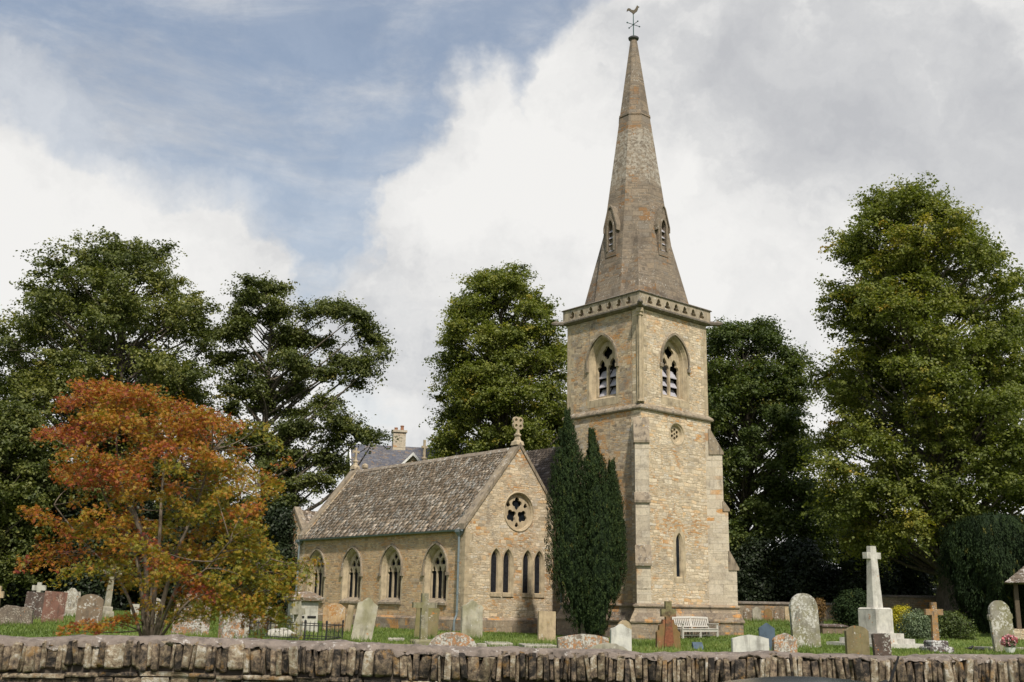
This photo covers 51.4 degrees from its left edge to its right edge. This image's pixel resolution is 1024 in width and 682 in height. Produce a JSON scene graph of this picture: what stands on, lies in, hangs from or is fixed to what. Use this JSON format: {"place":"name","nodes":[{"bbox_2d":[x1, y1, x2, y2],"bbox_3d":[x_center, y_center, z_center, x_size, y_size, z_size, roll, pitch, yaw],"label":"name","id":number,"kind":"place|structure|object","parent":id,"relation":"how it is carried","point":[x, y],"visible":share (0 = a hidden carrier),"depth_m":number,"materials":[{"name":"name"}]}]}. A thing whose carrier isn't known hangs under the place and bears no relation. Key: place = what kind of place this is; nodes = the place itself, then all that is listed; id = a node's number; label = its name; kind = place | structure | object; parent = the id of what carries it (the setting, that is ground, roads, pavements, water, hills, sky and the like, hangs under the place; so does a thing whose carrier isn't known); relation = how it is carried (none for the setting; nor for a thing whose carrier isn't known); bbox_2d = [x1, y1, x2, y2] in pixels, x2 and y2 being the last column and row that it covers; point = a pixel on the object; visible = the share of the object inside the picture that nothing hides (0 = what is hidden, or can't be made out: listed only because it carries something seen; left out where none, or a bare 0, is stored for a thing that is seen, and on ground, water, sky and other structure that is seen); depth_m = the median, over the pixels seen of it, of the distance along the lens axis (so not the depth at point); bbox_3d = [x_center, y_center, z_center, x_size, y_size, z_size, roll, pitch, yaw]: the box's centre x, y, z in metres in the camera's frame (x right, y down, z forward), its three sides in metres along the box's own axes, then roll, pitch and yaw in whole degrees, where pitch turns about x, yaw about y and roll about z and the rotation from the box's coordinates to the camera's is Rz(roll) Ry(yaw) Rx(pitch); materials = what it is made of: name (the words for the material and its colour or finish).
{"place":"outdoors","nodes":[
{"label":"outdoors","id":0,"kind":"place"},
{"bbox_2d":[0,609,1023,655],"bbox_3d":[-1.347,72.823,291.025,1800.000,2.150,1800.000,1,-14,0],"label":"ground","id":1,"kind":"structure","parent":0,"point":[748,631],"depth_m":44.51,"materials":[{"name":"green plant"}]},
{"bbox_2d":[0,586,4,600],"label":"stone cross","id":2,"kind":"object","parent":1,"relation":"on","point":[2,593],"visible":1,"depth_m":54.34,"materials":[{"name":"beige stone"}]},
{"bbox_2d":[0,605,33,624],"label":"headstone","id":3,"kind":"object","parent":1,"relation":"on","point":[12,613],"visible":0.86,"depth_m":39.46,"materials":[{"name":"beige stone"}]},
{"bbox_2d":[0,517,68,607],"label":"dark shrub","id":4,"kind":"object","parent":1,"relation":"on","point":[15,600],"visible":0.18,"depth_m":58.99,"materials":[{"name":"green plant"}]},
{"bbox_2d":[24,591,44,619],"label":"headstone","id":5,"kind":"object","parent":1,"relation":"on","point":[34,601],"visible":0.46,"depth_m":45.04,"materials":[{"name":"grey stone"}]},
{"bbox_2d":[0,399,70,600],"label":"broadleaf tree","id":6,"kind":"object","parent":1,"relation":"on","point":[19,423],"visible":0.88,"depth_m":58.55,"materials":[{"name":"green plant"}]},
{"bbox_2d":[32,582,46,591],"bbox_3d":[-25.052,13.670,56.253,0.702,1.788,0.140,2,-14,-5],"label":"stone cross","id":7,"kind":"object","parent":1,"relation":"on","point":[39,587],"visible":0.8,"depth_m":56.34,"materials":[{"name":"grey stone"}]},
{"bbox_2d":[41,591,67,621],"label":"headstone","id":8,"kind":"object","parent":1,"relation":"on","point":[54,604],"visible":0.81,"depth_m":43.30,"materials":[{"name":"stone"}]},
{"bbox_2d":[64,588,80,616],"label":"headstone","id":9,"kind":"object","parent":1,"relation":"on","point":[74,595],"visible":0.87,"depth_m":49.89,"materials":[{"name":"grey stone"}]},
{"bbox_2d":[21,489,139,610],"bbox_3d":[-25.148,12.268,63.234,9.397,7.223,8.037,1,-14,0],"label":"dark shrub","id":10,"kind":"object","parent":1,"relation":"on","point":[85,585],"visible":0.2,"depth_m":60.37,"materials":[{"name":"green plant"}]},
{"bbox_2d":[75,594,103,624],"bbox_3d":[-15.670,10.133,39.455,0.911,1.467,0.120,6,-15,-14],"label":"headstone","id":11,"kind":"object","parent":1,"relation":"on","point":[90,606],"visible":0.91,"depth_m":39.45,"materials":[{"name":"brown stone"}]},
{"bbox_2d":[102,568,121,618],"bbox_3d":[-18.390,11.566,48.592,0.835,2.761,0.600,12,-18,-28],"label":"stone cross","id":12,"kind":"object","parent":1,"relation":"on","point":[107,609],"visible":0.41,"depth_m":48.42,"materials":[{"name":"grey stone"}]},
{"bbox_2d":[0,225,247,589],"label":"broadleaf tree","id":13,"kind":"object","parent":1,"relation":"on","point":[51,310],"visible":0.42,"depth_m":66.95,"materials":[{"name":"green plant"}]},
{"bbox_2d":[130,604,139,614],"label":"headstone","id":14,"kind":"object","parent":1,"relation":"on","point":[136,605],"visible":0.31,"depth_m":53.22,"materials":[{"name":"grey stone"}]},
{"bbox_2d":[13,375,328,639],"bbox_3d":[-7.960,4.092,24.615,6.310,6.920,5.415,9,-16,-30],"label":"japanese maple","id":15,"kind":"object","parent":1,"relation":"on","point":[106,411],"visible":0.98,"depth_m":24.05,"materials":[{"name":"orange plant"}]},
{"bbox_2d":[101,482,248,610],"bbox_3d":[-19.236,11.905,61.774,8.720,7.514,7.308,1,-14,0],"label":"dark shrub","id":16,"kind":"object","parent":1,"relation":"on","point":[149,515],"visible":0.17,"depth_m":60.42,"materials":[{"name":"green plant"}]},
{"bbox_2d":[171,593,211,635],"bbox_3d":[-10.467,9.090,34.804,1.175,1.698,0.160,11,-17,-23],"label":"headstone","id":17,"kind":"object","parent":1,"relation":"on","point":[191,625],"visible":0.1,"depth_m":34.70,"materials":[{"name":"grey stone"}]},
{"bbox_2d":[218,605,244,638],"bbox_3d":[-8.894,9.063,33.774,0.733,1.409,0.340,12,-18,-39],"label":"headstone","id":18,"kind":"object","parent":1,"relation":"on","point":[228,630],"visible":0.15,"depth_m":33.61,"materials":[{"name":"grey stone"}]},
{"bbox_2d":[244,617,248,636],"bbox_3d":[-8.585,9.295,34.335,0.199,1.242,0.090,5,-14,-15],"label":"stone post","id":19,"kind":"object","parent":1,"relation":"on","point":[246,629],"visible":0.04,"depth_m":34.30,"materials":[{"name":"grey stone"}]},
{"bbox_2d":[199,500,297,612],"bbox_3d":[-14.973,12.802,63.164,7.159,6.713,6.249,1,-14,0],"label":"dark shrub","id":20,"kind":"object","parent":1,"relation":"on","point":[278,521],"visible":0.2,"depth_m":62.54,"materials":[{"name":"green plant"}]},
{"bbox_2d":[250,606,277,630],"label":"headstone","id":21,"kind":"object","parent":1,"relation":"on","point":[273,625],"visible":0.07,"depth_m":40.50,"materials":[{"name":"grey stone"}]},
{"bbox_2d":[268,628,292,637],"bbox_3d":[-7.859,10.033,36.274,1.084,0.519,0.697,1,-14,0],"label":"rock","id":22,"kind":"object","parent":1,"relation":"on","point":[277,633],"visible":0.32,"depth_m":36.04,"materials":[{"name":"white stone"}]},
{"bbox_2d":[249,618,343,639],"bbox_3d":[-7.206,9.708,35.733,2.857,0.873,2.080,1,-14,0],"label":"iron railing","id":23,"kind":"object","parent":1,"relation":"on","point":[326,636],"visible":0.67,"depth_m":35.02,"materials":[{"name":"black metal"}]},
{"bbox_2d":[290,601,304,639],"bbox_3d":[-7.081,9.424,35.257,0.180,1.556,0.680,-11,-17,17],"label":"stone cross","id":24,"kind":"object","parent":1,"relation":"on","point":[297,611],"visible":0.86,"depth_m":35.23,"materials":[{"name":"grey stone"}]},
{"bbox_2d":[201,267,401,570],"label":"broadleaf tree","id":25,"kind":"object","parent":1,"relation":"on","point":[262,393],"visible":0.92,"depth_m":72.61,"materials":[{"name":"green plant"}]},
{"bbox_2d":[284,591,323,631],"bbox_3d":[-8.382,10.954,42.578,1.320,1.831,1.880,6,-15,-19],"label":"chest tomb","id":26,"kind":"object","parent":1,"relation":"on","point":[310,603],"visible":0.55,"depth_m":41.98,"materials":[{"name":"grey stone"}]},
{"bbox_2d":[322,603,345,631],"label":"headstone","id":27,"kind":"object","parent":1,"relation":"on","point":[333,613],"visible":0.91,"depth_m":43.98,"materials":[{"name":"stone"}]},
{"bbox_2d":[344,605,354,631],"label":"headstone","id":28,"kind":"object","parent":1,"relation":"on","point":[349,617],"visible":0.81,"depth_m":43.45,"materials":[{"name":"beige stone"}]},
{"bbox_2d":[351,598,377,640],"bbox_3d":[-5.040,9.646,36.285,0.706,1.784,0.140,11,-15,-6],"label":"headstone","id":29,"kind":"object","parent":1,"relation":"on","point":[365,617],"visible":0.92,"depth_m":36.26,"materials":[{"name":"grey stone"}]},
{"bbox_2d":[388,637,403,640],"bbox_3d":[-4.168,10.825,38.252,0.583,0.310,0.800,3,-14,-6],"label":"ledger stone","id":30,"kind":"object","parent":1,"relation":"on","point":[395,638],"visible":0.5,"depth_m":37.90,"materials":[{"name":"beige stone"}]},
{"bbox_2d":[344,425,462,477],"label":"house","id":31,"kind":"structure","parent":1,"relation":"on","point":[398,452],"depth_m":92.18,"materials":[{"name":"stone"}]},
{"bbox_2d":[410,593,436,644],"bbox_3d":[-2.801,9.008,33.814,0.768,1.943,0.720,6,-15,-17],"label":"stone cross","id":32,"kind":"object","parent":1,"relation":"on","point":[424,604],"visible":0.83,"depth_m":33.78,"materials":[{"name":"beige stone"}]},
{"bbox_2d":[414,608,439,637],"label":"headstone","id":33,"kind":"object","parent":1,"relation":"on","point":[433,617],"visible":0.42,"depth_m":41.54,"materials":[{"name":"beige stone"}]},
{"bbox_2d":[429,632,476,658],"bbox_3d":[-1.337,6.939,24.041,1.158,0.710,0.220,2,-14,-5],"label":"gravestone","id":34,"kind":"object","parent":1,"relation":"on","point":[454,638],"visible":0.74,"depth_m":23.98,"materials":[{"name":"beige stone"}]},
{"bbox_2d":[461,600,482,638],"bbox_3d":[-1.556,10.937,41.172,0.880,1.753,0.120,8,-16,-27],"label":"headstone","id":35,"kind":"object","parent":1,"relation":"on","point":[472,617],"visible":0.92,"depth_m":41.16,"materials":[{"name":"grey stone"}]},
{"bbox_2d":[477,643,486,646],"bbox_3d":[-0.703,7.332,24.452,0.220,0.752,0.300,2,-14,-5],"label":"kerb stone","id":36,"kind":"object","parent":1,"relation":"on","point":[482,644],"visible":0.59,"depth_m":24.39,"materials":[{"name":"beige stone"}]},
{"bbox_2d":[418,260,566,459],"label":"lime tree","id":37,"kind":"object","parent":1,"relation":"on","point":[486,386],"visible":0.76,"depth_m":83.23,"materials":[{"name":"green plant"}]},
{"bbox_2d":[485,641,512,645],"bbox_3d":[-0.478,10.445,36.354,0.863,0.310,1.700,3,-14,-6],"label":"ledger stone","id":38,"kind":"object","parent":1,"relation":"on","point":[498,643],"visible":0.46,"depth_m":35.59,"materials":[{"name":"beige stone"}]},
{"bbox_2d":[273,5,744,639],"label":"church","id":39,"kind":"structure","parent":1,"relation":"on","point":[451,535],"depth_m":51.41,"materials":[{"name":"stone"}]},
{"bbox_2d":[304,547,325,602],"bbox_3d":[-10.653,12.885,58.602,0.500,2.980,2.140,13,-18,-39],"label":"aisle window","id":40,"kind":"structure","parent":39,"relation":"in","point":[320,570],"depth_m":58.87,"materials":[{"name":"stone"}]},
{"bbox_2d":[339,546,362,603],"bbox_3d":[-8.294,12.273,55.953,0.500,2.980,2.140,13,-18,-39],"label":"aisle window","id":41,"kind":"structure","parent":39,"relation":"in","point":[351,574],"depth_m":56.27,"materials":[{"name":"stone"}]},
{"bbox_2d":[377,543,403,604],"bbox_3d":[-5.920,11.658,53.292,0.500,2.980,2.140,13,-18,-39],"label":"aisle window","id":42,"kind":"structure","parent":39,"relation":"in","point":[391,574],"depth_m":53.59,"materials":[{"name":"stone"}]},
{"bbox_2d":[420,541,448,605],"bbox_3d":[-3.509,11.032,50.581,0.500,2.980,2.140,13,-18,-39],"label":"aisle window","id":43,"kind":"structure","parent":39,"relation":"in","point":[435,567],"depth_m":50.90,"materials":[{"name":"stone"}]},
{"bbox_2d":[489,545,501,596],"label":"lancet window","id":44,"kind":"structure","parent":39,"relation":"in","point":[495,580],"depth_m":50.22,"materials":[{"name":"stone"}]},
{"bbox_2d":[502,546,513,596],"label":"lancet window","id":45,"kind":"structure","parent":39,"relation":"in","point":[508,557],"depth_m":50.70,"materials":[{"name":"stone"}]},
{"bbox_2d":[504,492,533,531],"bbox_3d":[0.239,8.308,51.744,1.960,1.960,0.350,13,-18,-39],"label":"rose window","id":46,"kind":"structure","parent":39,"relation":"in","point":[518,507],"depth_m":51.88,"materials":[{"name":"stone"}]},
{"bbox_2d":[521,547,532,596],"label":"lancet window","id":47,"kind":"structure","parent":39,"relation":"in","point":[527,558],"depth_m":51.49,"materials":[{"name":"stone"}]},
{"bbox_2d":[533,548,544,597],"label":"lancet window","id":48,"kind":"structure","parent":39,"relation":"in","point":[539,563],"depth_m":51.96,"materials":[{"name":"stone"}]},
{"bbox_2d":[585,332,618,408],"bbox_3d":[4.620,1.407,51.362,0.920,3.610,2.180,13,-18,-39],"label":"belfry window","id":49,"kind":"structure","parent":39,"relation":"in","point":[602,353],"depth_m":51.64,"materials":[{"name":"stone"}]},
{"bbox_2d":[659,332,690,408],"bbox_3d":[7.540,1.408,51.149,2.180,3.610,0.920,13,-18,-39],"label":"belfry window","id":50,"kind":"structure","parent":39,"relation":"in","point":[678,356],"depth_m":51.38,"materials":[{"name":"stone"}]},
{"bbox_2d":[669,422,684,445],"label":"round window","id":51,"kind":"structure","parent":39,"relation":"in","point":[675,427],"depth_m":50.28,"materials":[{"name":"stone"}]},
{"bbox_2d":[673,527,685,582],"bbox_3d":[7.615,9.788,48.801,0.860,2.520,0.166,13,-18,-39],"label":"slit window","id":52,"kind":"structure","parent":39,"relation":"in","point":[679,550],"depth_m":48.80,"materials":[{"name":"stone"}]},
{"bbox_2d":[0,634,1023,681],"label":"stone wall","id":53,"kind":"structure","parent":1,"relation":"on","point":[128,658],"depth_m":10.54,"materials":[{"name":"grey stone"}]},
{"bbox_2d":[519,643,556,647],"bbox_3d":[0.842,10.102,34.899,1.065,0.310,1.700,3,-14,-6],"label":"ledger stone","id":54,"kind":"object","parent":1,"relation":"on","point":[528,645],"visible":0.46,"depth_m":34.16,"materials":[{"name":"beige stone"}]},
{"bbox_2d":[537,611,555,640],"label":"headstone","id":55,"kind":"object","parent":1,"relation":"on","point":[546,624],"visible":0.81,"depth_m":39.67,"materials":[{"name":"beige stone"}]},
{"bbox_2d":[173,523,937,594],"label":"distant wood","id":56,"kind":"object","parent":1,"relation":"on","point":[927,552],"depth_m":123.47,"materials":[{"name":"green plant"}]},
{"bbox_2d":[557,634,608,648],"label":"headstone","id":57,"kind":"object","parent":1,"relation":"on","point":[582,641],"visible":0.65,"depth_m":25.91,"materials":[{"name":"beige stone"}]},
{"bbox_2d":[543,407,627,634],"bbox_3d":[3.197,7.830,46.087,3.749,10.214,2.417,-4,-15,19],"label":"irish yew","id":58,"kind":"object","parent":1,"relation":"on","point":[593,583],"visible":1,"depth_m":45.46,"materials":[{"name":"green plant"}]},
{"bbox_2d":[589,642,627,650],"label":"headstone","id":59,"kind":"object","parent":1,"relation":"on","point":[606,645],"visible":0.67,"depth_m":22.07,"materials":[{"name":"beige stone"}]},
{"bbox_2d":[610,624,631,650],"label":"headstone","id":60,"kind":"object","parent":1,"relation":"on","point":[620,634],"visible":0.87,"depth_m":28.89,"materials":[{"name":"white stone"}]},
{"bbox_2d":[618,620,631,629],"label":"headstone","id":61,"kind":"object","parent":1,"relation":"on","point":[627,624],"visible":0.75,"depth_m":40.57,"materials":[{"name":"beige stone"}]},
{"bbox_2d":[655,601,680,648],"bbox_3d":[5.098,9.447,34.792,0.797,1.829,0.260,3,-14,-8],"label":"cross headstone","id":62,"kind":"object","parent":1,"relation":"on","point":[667,632],"visible":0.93,"depth_m":34.71,"materials":[{"name":"red stone"}]},
{"bbox_2d":[672,616,718,638],"bbox_3d":[8.163,12.765,47.451,2.480,0.960,0.700,13,-18,-39],"label":"bench","id":63,"kind":"object","parent":1,"relation":"on","point":[691,630],"visible":0.88,"depth_m":47.55,"materials":[{"name":"grey wood"}]},
{"bbox_2d":[692,642,702,649],"bbox_3d":[6.240,10.290,35.753,0.340,0.340,0.260,3,-14,-8],"label":"memorial wedge","id":64,"kind":"object","parent":1,"relation":"on","point":[695,645],"visible":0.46,"depth_m":35.75,"materials":[{"name":"stone"}]},
{"bbox_2d":[743,608,751,619],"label":"headstone","id":65,"kind":"object","parent":1,"relation":"on","point":[746,613],"visible":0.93,"depth_m":61.28,"materials":[{"name":"brown stone"}]},
{"bbox_2d":[731,635,768,651],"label":"headstone","id":66,"kind":"object","parent":1,"relation":"on","point":[744,643],"visible":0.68,"depth_m":27.88,"materials":[{"name":"white stone"}]},
{"bbox_2d":[752,607,761,620],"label":"headstone","id":67,"kind":"object","parent":1,"relation":"on","point":[756,611],"visible":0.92,"depth_m":61.29,"materials":[{"name":"grey stone"}]},
{"bbox_2d":[758,623,774,649],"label":"headstone","id":68,"kind":"object","parent":1,"relation":"on","point":[766,630],"visible":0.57,"depth_m":35.69,"materials":[{"name":"stone"}]},
{"bbox_2d":[764,608,771,620],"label":"headstone","id":69,"kind":"object","parent":1,"relation":"on","point":[768,613],"visible":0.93,"depth_m":61.28,"materials":[{"name":"brown stone"}]},
{"bbox_2d":[706,314,840,600],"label":"broadleaf tree","id":70,"kind":"object","parent":1,"relation":"on","point":[745,392],"visible":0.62,"depth_m":74.23,"materials":[{"name":"green plant"}]},
{"bbox_2d":[774,608,783,620],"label":"headstone","id":71,"kind":"object","parent":1,"relation":"on","point":[779,613],"visible":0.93,"depth_m":61.28,"materials":[{"name":"brown stone"}]},
{"bbox_2d":[729,532,838,602],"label":"dark shrub","id":72,"kind":"object","parent":1,"relation":"on","point":[812,579],"visible":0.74,"depth_m":68.47,"materials":[{"name":"green plant"}]},
{"bbox_2d":[772,633,796,652],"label":"headstone","id":73,"kind":"object","parent":1,"relation":"on","point":[784,642],"visible":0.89,"depth_m":27.88,"materials":[{"name":"beige stone"}]},
{"bbox_2d":[784,607,789,621],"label":"headstone","id":74,"kind":"object","parent":1,"relation":"on","point":[786,610],"visible":0.5,"depth_m":61.31,"materials":[{"name":"beige stone"}]},
{"bbox_2d":[738,601,836,620],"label":"stone wall","id":75,"kind":"structure","parent":1,"relation":"on","point":[763,606],"depth_m":61.96,"materials":[{"name":"beige stone"}]},
{"bbox_2d":[789,593,820,647],"bbox_3d":[10.561,10.239,38.403,1.063,2.223,0.150,1,-14,-12],"label":"headstone","id":76,"kind":"object","parent":1,"relation":"on","point":[804,617],"visible":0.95,"depth_m":38.37,"materials":[{"name":"grey stone"}]},
{"bbox_2d":[813,597,827,623],"bbox_3d":[16.728,14.795,58.197,1.062,1.569,1.251,1,-14,0],"label":"russet shrub","id":77,"kind":"object","parent":1,"relation":"on","point":[821,608],"visible":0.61,"depth_m":57.93,"materials":[{"name":"brown plant"}]},
{"bbox_2d":[823,609,828,620],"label":"headstone","id":78,"kind":"object","parent":1,"relation":"on","point":[826,614],"visible":0.33,"depth_m":61.28,"materials":[{"name":"stone"}]},
{"bbox_2d":[819,624,847,633],"bbox_3d":[15.078,13.727,50.241,1.322,0.733,0.840,3,-14,-10],"label":"chest tomb","id":79,"kind":"object","parent":1,"relation":"on","point":[833,628],"visible":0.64,"depth_m":49.94,"materials":[{"name":"beige stone"}]},
{"bbox_2d":[829,588,866,626],"bbox_3d":[17.660,13.910,55.291,2.316,2.179,2.220,1,-14,0],"label":"clipped bush","id":80,"kind":"object","parent":1,"relation":"on","point":[847,606],"visible":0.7,"depth_m":55.03,"materials":[{"name":"green plant"}]},
{"bbox_2d":[796,479,907,599],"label":"broadleaf tree","id":81,"kind":"object","parent":1,"relation":"on","point":[831,547],"visible":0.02,"depth_m":85.74,"materials":[{"name":"green plant"}]},
{"bbox_2d":[844,626,869,654],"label":"headstone","id":82,"kind":"object","parent":1,"relation":"on","point":[856,639],"visible":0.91,"depth_m":28.87,"materials":[{"name":"beige stone"}]},
{"bbox_2d":[826,546,923,648],"bbox_3d":[14.411,10.297,42.330,2.720,4.206,2.720,8,-16,-27],"label":"war memorial","id":83,"kind":"object","parent":1,"relation":"on","point":[874,616],"visible":0.71,"depth_m":41.99,"materials":[{"name":"grey stone"}]},
{"bbox_2d":[825,527,936,602],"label":"dark shrub","id":84,"kind":"object","parent":1,"relation":"on","point":[910,581],"visible":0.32,"depth_m":67.27,"materials":[{"name":"green plant"}]},
{"bbox_2d":[871,633,891,655],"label":"headstone","id":85,"kind":"object","parent":1,"relation":"on","point":[881,644],"visible":0.65,"depth_m":27.89,"materials":[{"name":"stone"}]},
{"bbox_2d":[891,604,913,632],"bbox_3d":[18.439,13.221,50.411,1.458,1.528,1.433,1,-14,0],"label":"golden shrub","id":86,"kind":"object","parent":1,"relation":"on","point":[897,610],"visible":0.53,"depth_m":50.29,"materials":[{"name":"yellow plant"}]},
{"bbox_2d":[788,172,1023,623],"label":"lime tree","id":87,"kind":"object","parent":1,"relation":"on","point":[920,367],"visible":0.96,"depth_m":60.61,"materials":[{"name":"green plant"}]},
{"bbox_2d":[882,595,935,623],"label":"stone wall","id":88,"kind":"structure","parent":1,"relation":"on","point":[919,602],"depth_m":61.09,"materials":[{"name":"stone"}]},
{"bbox_2d":[894,608,941,639],"bbox_3d":[18.032,12.622,47.409,2.134,1.415,1.913,1,-14,0],"label":"silver shrub","id":89,"kind":"object","parent":1,"relation":"on","point":[919,625],"visible":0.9,"depth_m":47.21,"materials":[{"name":"green plant"}]},
{"bbox_2d":[919,602,953,653],"bbox_3d":[14.597,10.036,36.730,0.840,1.994,0.840,2,-14,-4],"label":"stone cross","id":90,"kind":"object","parent":1,"relation":"on","point":[935,643],"visible":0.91,"depth_m":36.67,"materials":[{"name":"stone"}]},
{"bbox_2d":[928,610,978,639],"bbox_3d":[19.977,12.899,48.421,2.565,1.415,2.205,1,-14,0],"label":"dark shrub","id":91,"kind":"object","parent":1,"relation":"on","point":[949,624],"visible":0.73,"depth_m":47.92,"materials":[{"name":"green plant"}]},
{"bbox_2d":[934,511,1023,633],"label":"weeping yew","id":92,"kind":"object","parent":1,"relation":"on","point":[987,550],"visible":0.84,"depth_m":52.56,"materials":[{"name":"green plant"}]},
{"bbox_2d":[974,646,1022,649],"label":"grave kerb","id":93,"kind":"structure","parent":1,"relation":"on","point":[979,647],"depth_m":40.01,"materials":[{"name":"grey stone"}]},
{"bbox_2d":[987,600,1015,651],"bbox_3d":[17.917,10.576,38.923,0.924,2.121,0.140,-2,-13,-7],"label":"headstone","id":94,"kind":"object","parent":1,"relation":"on","point":[999,616],"visible":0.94,"depth_m":38.92,"materials":[{"name":"grey stone"}]},
{"bbox_2d":[1000,634,1017,652],"bbox_3d":[17.688,10.748,37.859,0.654,0.677,0.531,1,-14,0],"label":"flower pot","id":95,"kind":"object","parent":1,"relation":"on","point":[1008,642],"visible":0.98,"depth_m":37.77,"materials":[{"name":"white paint"}]},
{"bbox_2d":[1004,566,1023,639],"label":"lychgate","id":96,"kind":"object","parent":1,"relation":"on","point":[1016,579],"visible":0.92,"depth_m":48.71,"materials":[{"name":"brown wood"}]},
{"bbox_2d":[0,0,1023,574],"label":"sky","id":97,"kind":"structure","parent":0,"point":[380,152],"materials":[{"name":"white"}]},
{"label":"road","id":98,"kind":"structure","parent":0,"visible":0},
{"bbox_2d":[725,656,898,681],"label":"parked car","id":99,"kind":"object","parent":98,"relation":"on","point":[792,679],"visible":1,"depth_m":4.56,"materials":[{"name":"paint"}]}
]}

